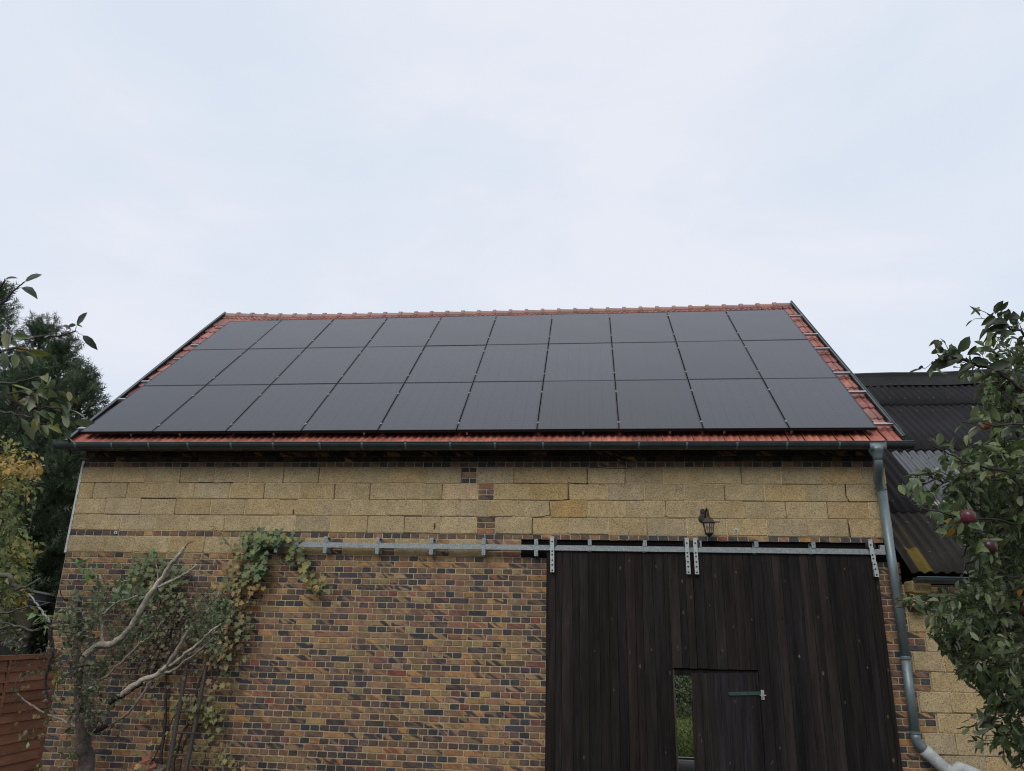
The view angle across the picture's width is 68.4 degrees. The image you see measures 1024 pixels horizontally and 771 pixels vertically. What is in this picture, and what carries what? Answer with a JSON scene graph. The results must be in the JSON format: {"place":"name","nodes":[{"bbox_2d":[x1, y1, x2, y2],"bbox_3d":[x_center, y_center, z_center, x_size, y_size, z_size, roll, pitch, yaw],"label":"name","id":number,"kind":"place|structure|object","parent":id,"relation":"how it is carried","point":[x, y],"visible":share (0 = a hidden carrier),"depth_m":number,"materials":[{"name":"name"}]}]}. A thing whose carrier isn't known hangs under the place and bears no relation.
{"place":"outdoors","nodes":[
{"label":"outdoors","id":0,"kind":"place"},
{"bbox_2d":[0,0,1023,530],"label":"sky","id":1,"kind":"structure","parent":0,"point":[168,167],"materials":[{"name":"white"}]},
{"bbox_2d":[676,714,693,756],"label":"grass","id":2,"kind":"structure","parent":0,"point":[685,739],"depth_m":21.40,"materials":[{"name":"green plant"}]},
{"bbox_2d":[675,677,694,770],"bbox_3d":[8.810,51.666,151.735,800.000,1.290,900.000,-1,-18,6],"label":"ground","id":3,"kind":"structure","parent":0,"point":[683,765],"depth_m":16.51,"materials":[{"name":"soil"}]},
{"bbox_2d":[0,281,27,447],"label":"conifer","id":4,"kind":"object","parent":3,"relation":"on","point":[4,294],"visible":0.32,"depth_m":20.55,"materials":[{"name":"green plant"}]},
{"bbox_2d":[0,435,45,642],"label":"hazel shrub","id":5,"kind":"object","parent":3,"relation":"on","point":[16,552],"visible":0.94,"depth_m":8.99,"materials":[{"name":"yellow plant"}]},
{"bbox_2d":[0,358,48,503],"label":"conifer","id":6,"kind":"object","parent":3,"relation":"on","point":[9,421],"visible":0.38,"depth_m":17.39,"materials":[{"name":"green plant"}]},
{"bbox_2d":[0,584,55,654],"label":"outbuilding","id":7,"kind":"structure","parent":3,"relation":"on","point":[40,597],"depth_m":13.68,"materials":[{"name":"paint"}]},
{"bbox_2d":[0,653,61,770],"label":"wooden fence","id":8,"kind":"object","parent":3,"relation":"on","point":[15,755],"visible":0.81,"depth_m":9.35,"materials":[{"name":"brown wood"}]},
{"bbox_2d":[0,477,65,653],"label":"conifer","id":9,"kind":"object","parent":3,"relation":"on","point":[49,579],"visible":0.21,"depth_m":15.33,"materials":[{"name":"green plant"}]},
{"bbox_2d":[0,309,73,447],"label":"conifer","id":10,"kind":"object","parent":3,"relation":"on","point":[38,327],"visible":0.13,"depth_m":20.56,"materials":[{"name":"green plant"}]},
{"bbox_2d":[0,428,85,653],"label":"conifer","id":11,"kind":"object","parent":3,"relation":"on","point":[59,480],"visible":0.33,"depth_m":15.64,"materials":[{"name":"green plant"}]},
{"bbox_2d":[0,327,86,528],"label":"conifer","id":12,"kind":"object","parent":3,"relation":"on","point":[61,354],"visible":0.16,"depth_m":19.29,"materials":[{"name":"green plant"}]},
{"bbox_2d":[0,273,97,613],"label":"fruit tree","id":13,"kind":"object","parent":3,"relation":"on","point":[31,399],"visible":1,"depth_m":2.62,"materials":[{"name":"green plant"}]},
{"bbox_2d":[17,356,111,534],"bbox_3d":[-10.585,3.598,17.539,3.292,9.201,3.383,-1,-18,6],"label":"conifer","id":14,"kind":"object","parent":3,"relation":"on","point":[88,392],"visible":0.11,"depth_m":18.40,"materials":[{"name":"green plant"}]},
{"bbox_2d":[0,541,242,770],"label":"pruned tree","id":15,"kind":"object","parent":3,"relation":"on","point":[86,731],"visible":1,"depth_m":6.99,"materials":[{"name":"green plant"}]},
{"bbox_2d":[121,754,171,770],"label":"rubble heap","id":16,"kind":"object","parent":3,"relation":"on","point":[146,763],"visible":0.98,"depth_m":9.53,"materials":[{"name":"brown stone"}]},
{"bbox_2d":[165,653,209,770],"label":"ladder","id":17,"kind":"object","parent":3,"relation":"on","point":[176,725],"visible":0.91,"depth_m":9.68,"materials":[{"name":"brown wood"}]},
{"bbox_2d":[39,300,980,770],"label":"barn","id":18,"kind":"structure","parent":3,"relation":"on","point":[535,600],"depth_m":9.97,"materials":[{"name":"brick"}]},
{"bbox_2d":[14,522,332,770],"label":"climbing vine","id":19,"kind":"object","parent":18,"relation":"attached to","point":[249,570],"visible":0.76,"depth_m":10.16,"materials":[{"name":"green plant"}]},
{"bbox_2d":[77,420,892,435],"bbox_3d":[-0.708,0.619,10.692,11.690,0.192,0.143,-1,-18,6],"label":"mounting rail","id":20,"kind":"object","parent":18,"relation":"attached to","point":[868,431],"visible":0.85,"depth_m":10.31,"materials":[{"name":"metal"}]},
{"bbox_2d":[80,385,205,433],"bbox_3d":[-5.732,0.354,11.832,1.111,0.040,1.697,-1,23,6],"label":"solar panel","id":21,"kind":"object","parent":20,"relation":"attached to","point":[145,410],"visible":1,"depth_m":11.71,"materials":[{"name":"black glass"}]},
{"bbox_2d":[153,384,269,433],"bbox_3d":[-4.613,0.343,11.715,1.111,0.041,1.697,-1,23,6],"label":"solar panel","id":22,"kind":"object","parent":20,"relation":"attached to","point":[213,408],"visible":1,"depth_m":11.59,"materials":[{"name":"black glass"}]},
{"bbox_2d":[226,384,336,432],"bbox_3d":[-3.494,0.331,11.597,1.111,0.042,1.697,-1,23,6],"label":"solar panel","id":23,"kind":"object","parent":20,"relation":"attached to","point":[282,408],"visible":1,"depth_m":11.48,"materials":[{"name":"black glass"}]},
{"bbox_2d":[301,383,403,432],"bbox_3d":[-2.375,0.317,11.479,1.111,0.040,1.697,-1,23,6],"label":"solar panel","id":24,"kind":"object","parent":20,"relation":"attached to","point":[355,408],"visible":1,"depth_m":11.35,"materials":[{"name":"black glass"}]},
{"bbox_2d":[378,382,472,432],"bbox_3d":[-1.256,0.306,11.362,1.111,0.041,1.697,-1,23,6],"label":"solar panel","id":25,"kind":"object","parent":20,"relation":"attached to","point":[428,407],"visible":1,"depth_m":11.24,"materials":[{"name":"black glass"}]},
{"bbox_2d":[457,381,542,431],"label":"solar panel","id":26,"kind":"object","parent":20,"relation":"attached to","point":[510,406],"visible":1,"depth_m":11.12,"materials":[{"name":"black glass"}]},
{"bbox_2d":[537,380,618,431],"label":"solar panel","id":27,"kind":"object","parent":20,"relation":"attached to","point":[579,405],"visible":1,"depth_m":11.00,"materials":[{"name":"black glass"}]},
{"bbox_2d":[615,379,702,430],"bbox_3d":[2.100,0.266,11.008,1.111,0.040,1.697,-1,23,6],"label":"solar panel","id":28,"kind":"object","parent":20,"relation":"attached to","point":[656,405],"visible":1,"depth_m":10.88,"materials":[{"name":"black glass"}]},
{"bbox_2d":[688,379,788,430],"bbox_3d":[3.219,0.254,10.891,1.111,0.040,1.697,-1,23,6],"label":"solar panel","id":29,"kind":"object","parent":20,"relation":"attached to","point":[735,404],"visible":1,"depth_m":10.76,"materials":[{"name":"black glass"}]},
{"bbox_2d":[763,378,876,430],"bbox_3d":[4.338,0.241,10.773,1.111,0.041,1.697,-1,23,6],"label":"solar panel","id":30,"kind":"object","parent":20,"relation":"attached to","point":[804,404],"visible":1,"depth_m":10.65,"materials":[{"name":"black glass"}]},
{"bbox_2d":[118,388,866,400],"bbox_3d":[-0.609,0.148,11.680,11.690,0.087,0.083,-1,-18,6],"label":"mounting rail","id":31,"kind":"object","parent":18,"relation":"attached to","point":[851,392],"visible":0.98,"depth_m":11.09,"materials":[{"name":"metal"}]},
{"bbox_2d":[141,369,850,383],"bbox_3d":[-0.552,-0.144,12.354,11.710,0.087,0.083,-1,-18,6],"label":"mounting rail","id":32,"kind":"object","parent":18,"relation":"attached to","point":[836,373],"visible":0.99,"depth_m":11.86,"materials":[{"name":"metal"}]},
{"bbox_2d":[143,349,247,385],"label":"solar panel","id":33,"kind":"object","parent":32,"relation":"attached to","point":[197,367],"visible":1,"depth_m":13.32,"materials":[{"name":"black glass"}]},
{"bbox_2d":[207,348,305,384],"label":"solar panel","id":34,"kind":"object","parent":32,"relation":"attached to","point":[257,366],"visible":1,"depth_m":13.20,"materials":[{"name":"black glass"}]},
{"bbox_2d":[272,347,364,383],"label":"solar panel","id":35,"kind":"object","parent":32,"relation":"attached to","point":[332,365],"visible":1,"depth_m":13.08,"materials":[{"name":"black glass"}]},
{"bbox_2d":[338,346,424,383],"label":"solar panel","id":36,"kind":"object","parent":32,"relation":"attached to","point":[392,364],"visible":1,"depth_m":12.96,"materials":[{"name":"black glass"}]},
{"bbox_2d":[405,345,485,382],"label":"solar panel","id":37,"kind":"object","parent":32,"relation":"attached to","point":[438,364],"visible":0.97,"depth_m":12.84,"materials":[{"name":"black glass"}]},
{"bbox_2d":[474,344,547,381],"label":"solar panel","id":38,"kind":"object","parent":32,"relation":"attached to","point":[511,362],"visible":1,"depth_m":12.72,"materials":[{"name":"black glass"}]},
{"bbox_2d":[544,343,613,380],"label":"solar panel","id":39,"kind":"object","parent":32,"relation":"attached to","point":[578,361],"visible":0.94,"depth_m":12.62,"materials":[{"name":"black glass"}]},
{"bbox_2d":[612,342,686,379],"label":"solar panel","id":40,"kind":"object","parent":32,"relation":"attached to","point":[648,361],"visible":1,"depth_m":12.49,"materials":[{"name":"black glass"}]},
{"bbox_2d":[676,340,761,378],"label":"solar panel","id":41,"kind":"object","parent":32,"relation":"attached to","point":[716,359],"visible":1,"depth_m":12.37,"materials":[{"name":"black glass"}]},
{"bbox_2d":[742,339,837,379],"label":"solar panel","id":42,"kind":"object","parent":32,"relation":"attached to","point":[787,358],"visible":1,"depth_m":12.26,"materials":[{"name":"black glass"}]},
{"bbox_2d":[173,345,829,360],"bbox_3d":[-0.448,-0.572,13.337,11.700,0.087,0.083,-1,-18,6],"label":"mounting rail","id":43,"kind":"object","parent":18,"relation":"attached to","point":[817,349],"visible":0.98,"depth_m":12.75,"materials":[{"name":"metal"}]},
{"bbox_2d":[190,331,817,346],"bbox_3d":[-0.398,-0.856,13.994,11.730,0.087,0.083,-1,-18,6],"label":"mounting rail","id":44,"kind":"object","parent":18,"relation":"attached to","point":[805,334],"visible":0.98,"depth_m":13.50,"materials":[{"name":"metal"}]},
{"bbox_2d":[192,320,280,349],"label":"solar panel","id":45,"kind":"object","parent":44,"relation":"attached to","point":[239,334],"visible":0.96,"depth_m":14.89,"materials":[{"name":"black glass"}]},
{"bbox_2d":[249,319,333,348],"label":"solar panel","id":46,"kind":"object","parent":44,"relation":"attached to","point":[302,333],"visible":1,"depth_m":14.77,"materials":[{"name":"black glass"}]},
{"bbox_2d":[307,318,386,347],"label":"solar panel","id":47,"kind":"object","parent":44,"relation":"attached to","point":[359,332],"visible":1,"depth_m":14.65,"materials":[{"name":"black glass"}]},
{"bbox_2d":[366,317,441,346],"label":"solar panel","id":48,"kind":"object","parent":44,"relation":"attached to","point":[412,331],"visible":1,"depth_m":14.54,"materials":[{"name":"black glass"}]},
{"bbox_2d":[426,315,495,345],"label":"solar panel","id":49,"kind":"object","parent":44,"relation":"attached to","point":[460,330],"visible":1,"depth_m":14.41,"materials":[{"name":"black glass"}]},
{"bbox_2d":[487,314,551,344],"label":"solar panel","id":50,"kind":"object","parent":44,"relation":"attached to","point":[520,329],"visible":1,"depth_m":14.30,"materials":[{"name":"black glass"}]},
{"bbox_2d":[549,313,610,343],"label":"solar panel","id":51,"kind":"object","parent":44,"relation":"attached to","point":[581,328],"visible":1,"depth_m":14.17,"materials":[{"name":"black glass"}]},
{"bbox_2d":[610,312,675,342],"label":"solar panel","id":52,"kind":"object","parent":44,"relation":"attached to","point":[641,327],"visible":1,"depth_m":14.06,"materials":[{"name":"black glass"}]},
{"bbox_2d":[667,311,740,342],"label":"solar panel","id":53,"kind":"object","parent":44,"relation":"attached to","point":[702,326],"visible":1,"depth_m":13.95,"materials":[{"name":"black glass"}]},
{"bbox_2d":[726,309,806,340],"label":"solar panel","id":54,"kind":"object","parent":44,"relation":"attached to","point":[778,324],"visible":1,"depth_m":13.82,"materials":[{"name":"black glass"}]},
{"bbox_2d":[214,313,802,328],"bbox_3d":[-0.306,-1.275,14.959,11.740,0.087,0.083,-1,-18,6],"label":"mounting rail","id":55,"kind":"object","parent":18,"relation":"attached to","point":[793,316],"visible":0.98,"depth_m":14.36,"materials":[{"name":"metal"}]},
{"bbox_2d":[545,536,697,770],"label":"sliding door","id":56,"kind":"structure","parent":18,"relation":"in","point":[619,626],"depth_m":9.54,"materials":[{"name":"brown wood"}]},
{"bbox_2d":[698,508,714,540],"bbox_3d":[2.564,1.820,9.894,0.185,0.442,0.312,-1,-18,6],"label":"wall lantern","id":57,"kind":"object","parent":18,"relation":"attached to","point":[708,522],"depth_m":9.79,"materials":[{"name":"metal"}]},
{"bbox_2d":[691,673,765,770],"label":"wicket door","id":58,"kind":"structure","parent":18,"relation":"in","point":[727,725],"depth_m":8.93,"materials":[{"name":"brown wood"}]},
{"bbox_2d":[692,538,902,770],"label":"sliding door","id":59,"kind":"structure","parent":18,"relation":"in","point":[811,628],"depth_m":9.36,"materials":[{"name":"brown wood"}]},
{"bbox_2d":[675,675,691,717],"bbox_3d":[5.313,11.192,27.293,3.546,1.879,3.558,-1,-18,6],"label":"garden shrub","id":60,"kind":"object","parent":3,"relation":"on","point":[684,706],"visible":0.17,"depth_m":26.66,"materials":[{"name":"green plant"}]},
{"bbox_2d":[675,675,691,711],"bbox_3d":[6.013,10.639,30.555,5.669,5.452,5.642,-1,-18,6],"label":"garden shrub","id":61,"kind":"object","parent":3,"relation":"on","point":[678,701],"depth_m":28.99,"materials":[{"name":"green plant"}]},
{"bbox_2d":[677,676,692,704],"bbox_3d":[8.034,10.706,28.741,4.769,3.882,4.560,-1,-18,6],"label":"garden shrub","id":62,"kind":"object","parent":3,"relation":"on","point":[685,687],"visible":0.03,"depth_m":28.25,"materials":[{"name":"green plant"}]},
{"bbox_2d":[854,369,1023,770],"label":"annex","id":63,"kind":"object","parent":3,"relation":"on","point":[920,408],"visible":0.34,"depth_m":10.26,"materials":[{"name":"brick"}]},
{"bbox_2d":[893,301,1023,770],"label":"apple tree","id":64,"kind":"object","parent":3,"relation":"on","point":[994,541],"visible":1,"depth_m":3.30,"materials":[{"name":"green plant"}]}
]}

